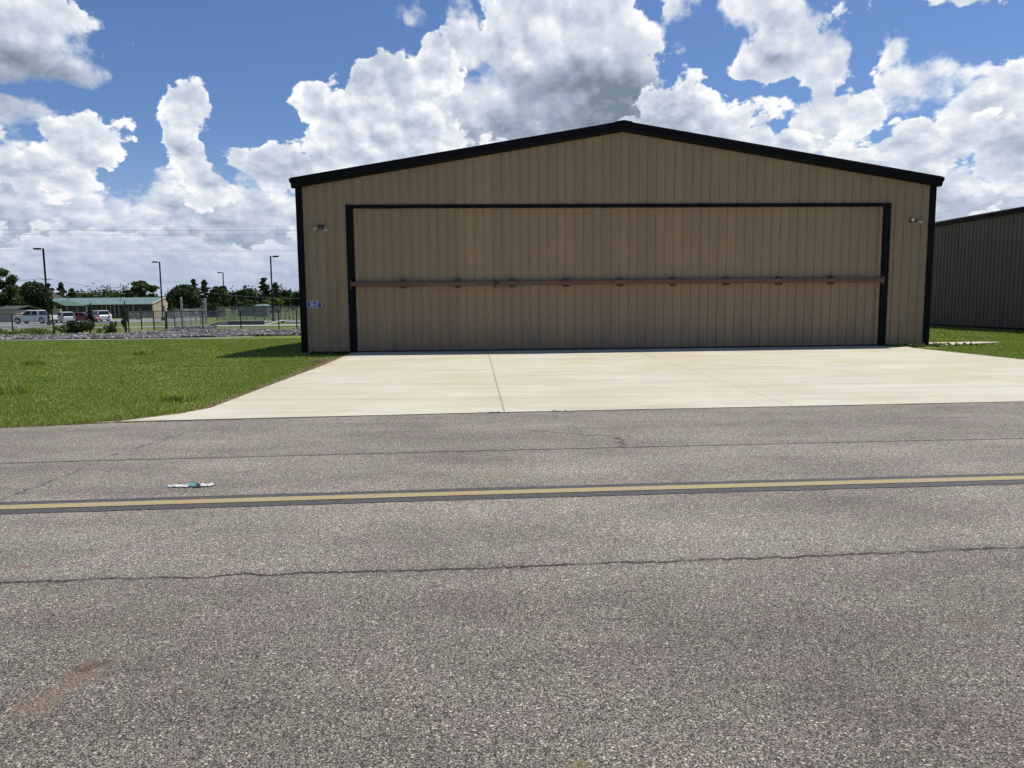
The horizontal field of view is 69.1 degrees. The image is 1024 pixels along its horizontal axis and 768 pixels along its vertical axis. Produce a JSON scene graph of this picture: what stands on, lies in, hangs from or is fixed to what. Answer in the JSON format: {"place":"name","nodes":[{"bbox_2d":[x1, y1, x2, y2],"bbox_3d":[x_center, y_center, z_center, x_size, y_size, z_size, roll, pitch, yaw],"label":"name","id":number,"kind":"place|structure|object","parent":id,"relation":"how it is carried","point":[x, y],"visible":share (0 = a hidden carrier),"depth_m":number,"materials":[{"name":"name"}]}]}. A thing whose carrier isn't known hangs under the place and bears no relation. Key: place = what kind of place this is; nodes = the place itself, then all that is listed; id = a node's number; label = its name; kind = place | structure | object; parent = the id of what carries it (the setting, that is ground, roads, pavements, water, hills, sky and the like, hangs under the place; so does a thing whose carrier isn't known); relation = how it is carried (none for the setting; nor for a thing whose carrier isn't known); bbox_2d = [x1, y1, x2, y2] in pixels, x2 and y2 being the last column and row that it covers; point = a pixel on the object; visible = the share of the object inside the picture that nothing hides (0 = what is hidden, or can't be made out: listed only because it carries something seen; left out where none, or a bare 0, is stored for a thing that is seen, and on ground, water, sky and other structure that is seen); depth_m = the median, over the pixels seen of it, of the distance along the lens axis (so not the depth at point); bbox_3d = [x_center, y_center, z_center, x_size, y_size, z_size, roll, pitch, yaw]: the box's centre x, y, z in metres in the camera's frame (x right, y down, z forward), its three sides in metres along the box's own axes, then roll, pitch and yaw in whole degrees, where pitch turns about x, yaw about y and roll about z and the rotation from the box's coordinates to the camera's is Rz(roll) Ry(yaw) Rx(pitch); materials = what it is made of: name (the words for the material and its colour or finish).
{"place":"outdoors","nodes":[
{"label":"outdoors","id":0,"kind":"place"},
{"bbox_2d":[50,291,63,297],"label":"gabled building","id":1,"kind":"structure","parent":0,"point":[54,295],"depth_m":189.29,"materials":[{"name":"beige"}]},
{"bbox_2d":[49,297,167,317],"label":"long building","id":2,"kind":"structure","parent":0,"point":[113,306],"depth_m":149.32,"materials":[{"name":"green metal"}]},
{"bbox_2d":[3,324,299,330],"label":"path","id":3,"kind":"structure","parent":0,"point":[214,325],"depth_m":83.92,"materials":[{"name":"concrete"}]},
{"bbox_2d":[214,293,294,298],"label":"power cable","id":4,"kind":"object","parent":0,"point":[259,297],"visible":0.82,"depth_m":121.36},
{"bbox_2d":[264,320,299,322],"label":"road","id":5,"kind":"structure","parent":0,"point":[286,321],"depth_m":104.73,"materials":[{"name":"grey asphalt"}]},
{"bbox_2d":[0,402,1023,767],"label":"road","id":6,"kind":"structure","parent":0,"point":[826,586],"depth_m":4.26,"materials":[{"name":"grey asphalt"}]},
{"bbox_2d":[167,482,214,487],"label":"litter","id":7,"kind":"object","parent":6,"relation":"on","point":[191,485],"visible":1,"depth_m":6.75,"materials":[{"name":"white plastic"}]},
{"bbox_2d":[0,307,1023,427],"bbox_3d":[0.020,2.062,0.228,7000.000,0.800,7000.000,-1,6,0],"label":"ground","id":8,"kind":"structure","parent":0,"point":[254,337],"depth_m":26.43,"materials":[{"name":"green plant"}]},
{"bbox_2d":[0,267,20,305],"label":"tree","id":9,"kind":"object","parent":8,"relation":"on","point":[9,294],"visible":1,"depth_m":121.09,"materials":[{"name":"green plant"}]},
{"bbox_2d":[0,328,29,334],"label":"weed clump","id":10,"kind":"object","parent":8,"relation":"on","point":[4,332],"visible":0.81,"depth_m":62.33,"materials":[{"name":"green plant"}]},
{"bbox_2d":[7,292,25,305],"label":"tree","id":11,"kind":"object","parent":8,"relation":"on","point":[22,300],"visible":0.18,"depth_m":126.99,"materials":[{"name":"green plant"}]},
{"bbox_2d":[0,306,40,321],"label":"stone building","id":12,"kind":"structure","parent":8,"relation":"on","point":[13,309],"depth_m":117.71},
{"bbox_2d":[0,381,40,394],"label":"grass tuft","id":13,"kind":"object","parent":8,"relation":"on","point":[6,388],"visible":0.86,"depth_m":14.24,"materials":[{"name":"green plant"}]},
{"bbox_2d":[0,314,53,333],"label":"chain link fence","id":14,"kind":"object","parent":8,"relation":"on","point":[12,319],"visible":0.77,"depth_m":63.16,"materials":[{"name":"metal"}]},
{"bbox_2d":[16,358,45,365],"bbox_3d":[-13.811,-0.648,21.414,0.874,0.202,0.717,-1,6,0],"label":"grass tuft","id":15,"kind":"object","parent":8,"relation":"on","point":[31,362],"visible":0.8,"depth_m":21.33,"materials":[{"name":"green plant"}]},
{"bbox_2d":[17,280,53,311],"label":"tree","id":16,"kind":"object","parent":8,"relation":"on","point":[33,293],"visible":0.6,"depth_m":137.25,"materials":[{"name":"green plant"}]},
{"bbox_2d":[19,327,52,334],"bbox_3d":[-40.080,-4.424,62.669,2.550,0.717,3.724,-3,7,-25],"label":"weed clump","id":17,"kind":"object","parent":8,"relation":"on","point":[34,331],"visible":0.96,"depth_m":62.30,"materials":[{"name":"green plant"}]},
{"bbox_2d":[33,248,49,324],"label":"street lamp","id":18,"kind":"object","parent":8,"relation":"on","point":[46,292],"visible":0.83,"depth_m":92.59,"materials":[{"name":"brown metal"}]},
{"bbox_2d":[47,283,54,292],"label":"pine tree","id":19,"kind":"object","parent":8,"relation":"on","point":[49,288],"visible":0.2,"depth_m":212.77,"materials":[{"name":"green plant"}]},
{"bbox_2d":[53,323,69,333],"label":"weed clump","id":20,"kind":"object","parent":8,"relation":"on","point":[60,329],"visible":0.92,"depth_m":62.92,"materials":[{"name":"green plant"}]},
{"bbox_2d":[56,282,66,297],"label":"pine tree","id":21,"kind":"object","parent":8,"relation":"on","point":[61,290],"visible":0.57,"depth_m":217.78,"materials":[{"name":"green plant"}]},
{"bbox_2d":[66,288,77,297],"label":"pine tree","id":22,"kind":"object","parent":8,"relation":"on","point":[71,293],"visible":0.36,"depth_m":227.77,"materials":[{"name":"green plant"}]},
{"bbox_2d":[66,327,81,332],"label":"weed clump","id":23,"kind":"object","parent":8,"relation":"on","point":[72,331],"visible":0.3,"depth_m":63.10,"materials":[{"name":"green plant"}]},
{"bbox_2d":[52,301,96,314],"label":"pavilion","id":24,"kind":"structure","parent":8,"relation":"on","point":[64,303],"depth_m":136.98,"materials":[{"name":"green metal"}]},
{"bbox_2d":[64,320,94,332],"bbox_3d":[-36.365,-4.828,63.054,2.703,1.289,2.460,-1,6,0],"label":"weed clump","id":25,"kind":"object","parent":8,"relation":"on","point":[80,325],"visible":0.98,"depth_m":62.32,"materials":[{"name":"green plant"}]},
{"bbox_2d":[80,294,90,297],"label":"tree","id":26,"kind":"object","parent":8,"relation":"on","point":[84,296],"visible":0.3,"depth_m":237.72,"materials":[{"name":"green plant"}]},
{"bbox_2d":[54,322,124,333],"bbox_3d":[-36.155,-4.781,63.881,5.980,1.112,0.630,-1,6,-4],"label":"chain link fence","id":27,"kind":"object","parent":8,"relation":"on","point":[89,330],"visible":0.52,"depth_m":63.89,"materials":[{"name":"metal"}]},
{"bbox_2d":[87,303,94,333],"bbox_3d":[-36.245,-5.641,63.828,0.917,2.867,0.553,4,8,33],"label":"creeper","id":28,"kind":"object","parent":8,"relation":"on","point":[90,314],"visible":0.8,"depth_m":63.66,"materials":[{"name":"green plant"}]},
{"bbox_2d":[0,318,199,329],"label":"parking lot","id":29,"kind":"structure","parent":8,"relation":"on","point":[98,321],"depth_m":108.90,"materials":[{"name":"grey asphalt"}]},
{"bbox_2d":[12,310,58,323],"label":"pickup truck","id":30,"kind":"object","parent":29,"relation":"on","point":[44,312],"visible":0.59,"depth_m":104.63,"materials":[{"name":"grey paint"}]},
{"bbox_2d":[55,312,75,321],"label":"suv","id":31,"kind":"object","parent":29,"relation":"on","point":[65,316],"visible":0.67,"depth_m":111.03,"materials":[{"name":"grey paint"}]},
{"bbox_2d":[74,312,100,321],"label":"sedan","id":32,"kind":"object","parent":29,"relation":"on","point":[80,316],"visible":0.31,"depth_m":112.71,"materials":[{"name":"red paint"}]},
{"bbox_2d":[92,310,109,320],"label":"suv","id":33,"kind":"object","parent":29,"relation":"on","point":[103,314],"visible":0.48,"depth_m":115.99,"materials":[{"name":"silver metal"}]},
{"bbox_2d":[96,325,117,333],"bbox_3d":[-34.510,-4.629,63.308,1.822,0.830,1.483,-3,7,-23],"label":"weed clump","id":34,"kind":"object","parent":8,"relation":"on","point":[106,329],"visible":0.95,"depth_m":63.20,"materials":[{"name":"green plant"}]},
{"bbox_2d":[108,320,116,333],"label":"creeper","id":35,"kind":"object","parent":8,"relation":"on","point":[111,326],"visible":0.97,"depth_m":63.29,"materials":[{"name":"green plant"}]},
{"bbox_2d":[107,291,121,297],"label":"tree","id":36,"kind":"object","parent":8,"relation":"on","point":[116,294],"visible":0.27,"depth_m":197.88,"materials":[{"name":"green plant"}]},
{"bbox_2d":[121,305,128,331],"bbox_3d":[-33.061,-5.577,63.475,0.505,2.642,0.705,1,7,17],"label":"creeper","id":37,"kind":"object","parent":8,"relation":"on","point":[123,322],"visible":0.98,"depth_m":63.35,"materials":[{"name":"green plant"}]},
{"bbox_2d":[0,336,253,340],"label":"drain strip","id":38,"kind":"object","parent":8,"relation":"on","point":[131,339],"visible":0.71,"depth_m":48.53,"materials":[{"name":"concrete"}]},
{"bbox_2d":[119,290,134,297],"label":"tree","id":39,"kind":"object","parent":8,"relation":"on","point":[126,292],"visible":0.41,"depth_m":202.61,"materials":[{"name":"green plant"}]},
{"bbox_2d":[126,310,140,319],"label":"bush","id":40,"kind":"object","parent":8,"relation":"on","point":[135,316],"visible":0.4,"depth_m":128.34,"materials":[{"name":"green plant"}]},
{"bbox_2d":[128,280,159,296],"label":"tree","id":41,"kind":"object","parent":8,"relation":"on","point":[140,288],"visible":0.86,"depth_m":197.41,"materials":[{"name":"green plant"}]},
{"bbox_2d":[131,348,157,354],"bbox_3d":[-12.578,-1.118,25.373,0.872,0.251,0.691,-1,6,0],"label":"grass tuft","id":42,"kind":"object","parent":8,"relation":"on","point":[143,351],"visible":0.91,"depth_m":25.28,"materials":[{"name":"green plant"}]},
{"bbox_2d":[1,283,298,309],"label":"wood","id":43,"kind":"object","parent":8,"relation":"on","point":[104,294],"visible":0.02,"depth_m":287.53,"materials":[{"name":"green plant"}]},
{"bbox_2d":[0,325,300,339],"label":"riprap rocks","id":44,"kind":"object","parent":8,"relation":"on","point":[194,332],"visible":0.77,"depth_m":56.14,"materials":[{"name":"stone"}]},
{"bbox_2d":[127,307,182,332],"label":"chain link fence","id":45,"kind":"object","parent":8,"relation":"on","point":[135,324],"visible":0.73,"depth_m":66.88,"materials":[{"name":"metal"}]},
{"bbox_2d":[152,261,164,320],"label":"street lamp","id":46,"kind":"object","parent":8,"relation":"on","point":[160,287],"visible":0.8,"depth_m":117.94,"materials":[{"name":"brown metal"}]},
{"bbox_2d":[167,298,173,318],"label":"evergreen shrub","id":47,"kind":"object","parent":8,"relation":"on","point":[169,306],"visible":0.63,"depth_m":132.96,"materials":[{"name":"green plant"}]},
{"bbox_2d":[153,388,206,402],"bbox_3d":[-5.840,0.191,13.066,0.859,0.214,0.748,-1,6,0],"label":"grass tuft","id":48,"kind":"object","parent":8,"relation":"on","point":[177,396],"visible":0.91,"depth_m":12.97,"materials":[{"name":"green plant"}]},
{"bbox_2d":[165,284,203,310],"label":"tree","id":49,"kind":"object","parent":8,"relation":"on","point":[190,295],"visible":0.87,"depth_m":147.00,"materials":[{"name":"green plant"}]},
{"bbox_2d":[180,297,206,325],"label":"sliding gate","id":50,"kind":"structure","parent":8,"relation":"on","point":[182,309],"depth_m":84.42,"materials":[{"name":"metal"}]},
{"bbox_2d":[190,279,199,291],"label":"pine tree","id":51,"kind":"object","parent":8,"relation":"on","point":[192,281],"visible":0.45,"depth_m":212.63,"materials":[{"name":"green plant"}]},
{"bbox_2d":[175,304,224,317],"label":"annex building","id":52,"kind":"structure","parent":8,"relation":"on","point":[199,309],"depth_m":148.20,"materials":[{"name":"beige paint"}]},
{"bbox_2d":[199,279,209,299],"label":"pine tree","id":53,"kind":"object","parent":8,"relation":"on","point":[203,288],"visible":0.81,"depth_m":219.65,"materials":[{"name":"green plant"}]},
{"bbox_2d":[207,302,221,315],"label":"bush","id":54,"kind":"object","parent":8,"relation":"on","point":[211,305],"visible":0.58,"depth_m":148.29,"materials":[{"name":"green plant"}]},
{"bbox_2d":[206,286,232,307],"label":"tree","id":55,"kind":"object","parent":8,"relation":"on","point":[215,298],"visible":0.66,"depth_m":167.47,"materials":[{"name":"green plant"}]},
{"bbox_2d":[217,272,224,307],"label":"street lamp","id":56,"kind":"object","parent":8,"relation":"on","point":[223,286],"visible":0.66,"depth_m":158.50,"materials":[{"name":"grey metal"}]},
{"bbox_2d":[166,307,300,329],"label":"chain link fence","id":57,"kind":"object","parent":8,"relation":"on","point":[240,322],"visible":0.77,"depth_m":67.11,"materials":[{"name":"metal"}]},
{"bbox_2d":[228,292,239,314],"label":"tree","id":58,"kind":"object","parent":8,"relation":"on","point":[233,299],"visible":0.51,"depth_m":183.48,"materials":[{"name":"green plant"}]},
{"bbox_2d":[233,285,252,302],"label":"tree","id":59,"kind":"object","parent":8,"relation":"on","point":[241,293],"visible":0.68,"depth_m":207.85,"materials":[{"name":"green plant"}]},
{"bbox_2d":[206,320,283,324],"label":"culvert headwall","id":60,"kind":"object","parent":8,"relation":"on","point":[245,322],"visible":0.6,"depth_m":90.29,"materials":[{"name":"concrete"}]},
{"bbox_2d":[236,305,254,315],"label":"storage shed","id":61,"kind":"structure","parent":8,"relation":"on","point":[253,310],"depth_m":159.15,"materials":[{"name":"metal"}]},
{"bbox_2d":[240,299,254,304],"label":"tree","id":62,"kind":"object","parent":8,"relation":"on","point":[247,302],"visible":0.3,"depth_m":163.35,"materials":[{"name":"green plant"}]},
{"bbox_2d":[244,291,256,304],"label":"tree","id":63,"kind":"object","parent":8,"relation":"on","point":[252,297],"visible":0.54,"depth_m":198.13,"materials":[{"name":"green plant"}]},
{"bbox_2d":[216,305,299,320],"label":"chain link fence","id":64,"kind":"object","parent":8,"relation":"on","point":[245,310],"visible":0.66,"depth_m":116.28,"materials":[{"name":"metal"}]},
{"bbox_2d":[254,304,270,316],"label":"gazebo","id":65,"kind":"object","parent":8,"relation":"on","point":[264,305],"visible":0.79,"depth_m":148.15,"materials":[{"name":"grey metal"}]},
{"bbox_2d":[255,277,270,303],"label":"pine tree","id":66,"kind":"object","parent":8,"relation":"on","point":[264,287],"visible":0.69,"depth_m":212.76,"materials":[{"name":"green plant"}]},
{"bbox_2d":[261,297,283,312],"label":"tree","id":67,"kind":"object","parent":8,"relation":"on","point":[277,302],"visible":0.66,"depth_m":163.48,"materials":[{"name":"green plant"}]},
{"bbox_2d":[270,256,278,320],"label":"street lamp","id":68,"kind":"object","parent":8,"relation":"on","point":[272,287],"visible":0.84,"depth_m":107.05,"materials":[{"name":"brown metal"}]},
{"bbox_2d":[270,282,284,300],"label":"pine tree","id":69,"kind":"object","parent":8,"relation":"on","point":[276,293],"visible":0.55,"depth_m":209.97,"materials":[{"name":"green plant"}]},
{"bbox_2d":[280,290,291,312],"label":"tree","id":70,"kind":"object","parent":8,"relation":"on","point":[286,294],"visible":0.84,"depth_m":217.80,"materials":[{"name":"green plant"}]},
{"bbox_2d":[291,292,299,309],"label":"tree","id":71,"kind":"object","parent":8,"relation":"on","point":[295,302],"visible":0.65,"depth_m":203.15,"materials":[{"name":"green plant"}]},
{"bbox_2d":[312,358,327,360],"bbox_3d":[-5.525,-0.700,21.361,0.510,0.075,0.130,-4,7,-31],"label":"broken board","id":72,"kind":"object","parent":8,"relation":"on","point":[324,359],"visible":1,"depth_m":21.34,"materials":[{"name":"brown wood"}]},
{"bbox_2d":[310,351,349,354],"bbox_3d":[-6.027,-1.028,24.482,1.342,0.144,0.713,-1,6,0],"label":"weed patch","id":73,"kind":"object","parent":8,"relation":"on","point":[327,352],"visible":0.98,"depth_m":24.30,"materials":[{"name":"green plant"}]},
{"bbox_2d":[0,348,1015,427],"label":"grass edge","id":74,"kind":"object","parent":8,"relation":"on","point":[278,380],"visible":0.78,"depth_m":13.29,"materials":[{"name":"green plant"}]},
{"bbox_2d":[89,346,1023,423],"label":"apron","id":75,"kind":"object","parent":8,"relation":"on","point":[406,383],"visible":0.83,"depth_m":14.99,"materials":[{"name":"concrete"}]},
{"bbox_2d":[289,120,944,353],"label":"hangar","id":76,"kind":"structure","parent":8,"relation":"on","point":[623,234],"depth_m":25.00,"materials":[{"name":"metal"}]},
{"bbox_2d":[307,301,321,307],"bbox_3d":[-6.563,-2.652,24.691,0.470,0.236,0.010,-1,6,-3],"label":"number sign","id":77,"kind":"object","parent":76,"relation":"attached to","point":[314,304],"visible":1,"depth_m":24.69,"materials":[{"name":"blue metal"}]},
{"bbox_2d":[312,225,326,230],"bbox_3d":[-6.284,-5.104,24.344,0.486,0.216,0.203,-1,6,-3],"label":"floodlight","id":78,"kind":"object","parent":76,"relation":"attached to","point":[321,227],"visible":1,"depth_m":24.38,"materials":[{"name":"metal"}]},
{"bbox_2d":[353,207,882,281],"bbox_3d":[3.715,-4.651,25.059,17.890,2.566,0.102,-1,6,-3],"label":"door leaf","id":79,"kind":"structure","parent":76,"relation":"in","point":[393,244],"depth_m":25.03,"materials":[{"name":"beige metal"}]},
{"bbox_2d":[356,282,879,351],"bbox_3d":[3.738,-2.320,25.311,17.890,2.253,0.092,-1,6,-3],"label":"door leaf","id":80,"kind":"structure","parent":76,"relation":"in","point":[798,314],"depth_m":25.30,"materials":[{"name":"beige metal"}]},
{"bbox_2d":[910,218,922,223],"bbox_3d":[13.726,-5.535,25.246,0.434,0.182,0.232,-1,6,-3],"label":"floodlight","id":81,"kind":"object","parent":76,"relation":"attached to","point":[913,220],"visible":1,"depth_m":25.23,"materials":[{"name":"metal"}]},
{"bbox_2d":[886,343,940,347],"bbox_3d":[13.754,-1.331,25.395,1.845,0.169,0.658,-1,6,-2],"label":"weed patch","id":82,"kind":"object","parent":8,"relation":"on","point":[910,345],"visible":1,"depth_m":25.28,"materials":[{"name":"green plant"}]},
{"bbox_2d":[933,342,985,345],"bbox_3d":[15.353,-1.385,25.820,1.726,0.145,0.863,-1,6,0],"label":"weed patch","id":83,"kind":"object","parent":8,"relation":"on","point":[964,343],"visible":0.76,"depth_m":25.70,"materials":[{"name":"green plant"}]},
{"bbox_2d":[930,206,1023,329],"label":"hangar","id":84,"kind":"structure","parent":8,"relation":"on","point":[978,273],"depth_m":40.26,"materials":[{"name":"metal"}]},
{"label":"utility pole","id":85,"kind":"object","parent":8,"relation":"on","visible":0},
{"bbox_2d":[49,278,120,287],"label":"power cable","id":86,"kind":"object","parent":85,"relation":"attached to","point":[91,286],"visible":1,"depth_m":202.07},
{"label":"utility pole","id":87,"kind":"object","parent":8,"relation":"on","visible":0},
{"bbox_2d":[84,230,237,230],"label":"power cable","id":88,"kind":"object","parent":87,"relation":"attached to","point":[161,230],"visible":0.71,"depth_m":93.40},
{"bbox_2d":[0,0,1023,298],"label":"sky","id":89,"kind":"structure","parent":0,"point":[153,115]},
{"bbox_2d":[927,342,1000,346],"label":"pavement","id":90,"kind":"structure","parent":0,"point":[953,343],"depth_m":26.95,"materials":[{"name":"concrete"}]},
{"bbox_2d":[922,325,1023,359],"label":"grass","id":91,"kind":"structure","parent":0,"point":[994,352],"depth_m":28.84,"materials":[{"name":"green plant"}]}
]}

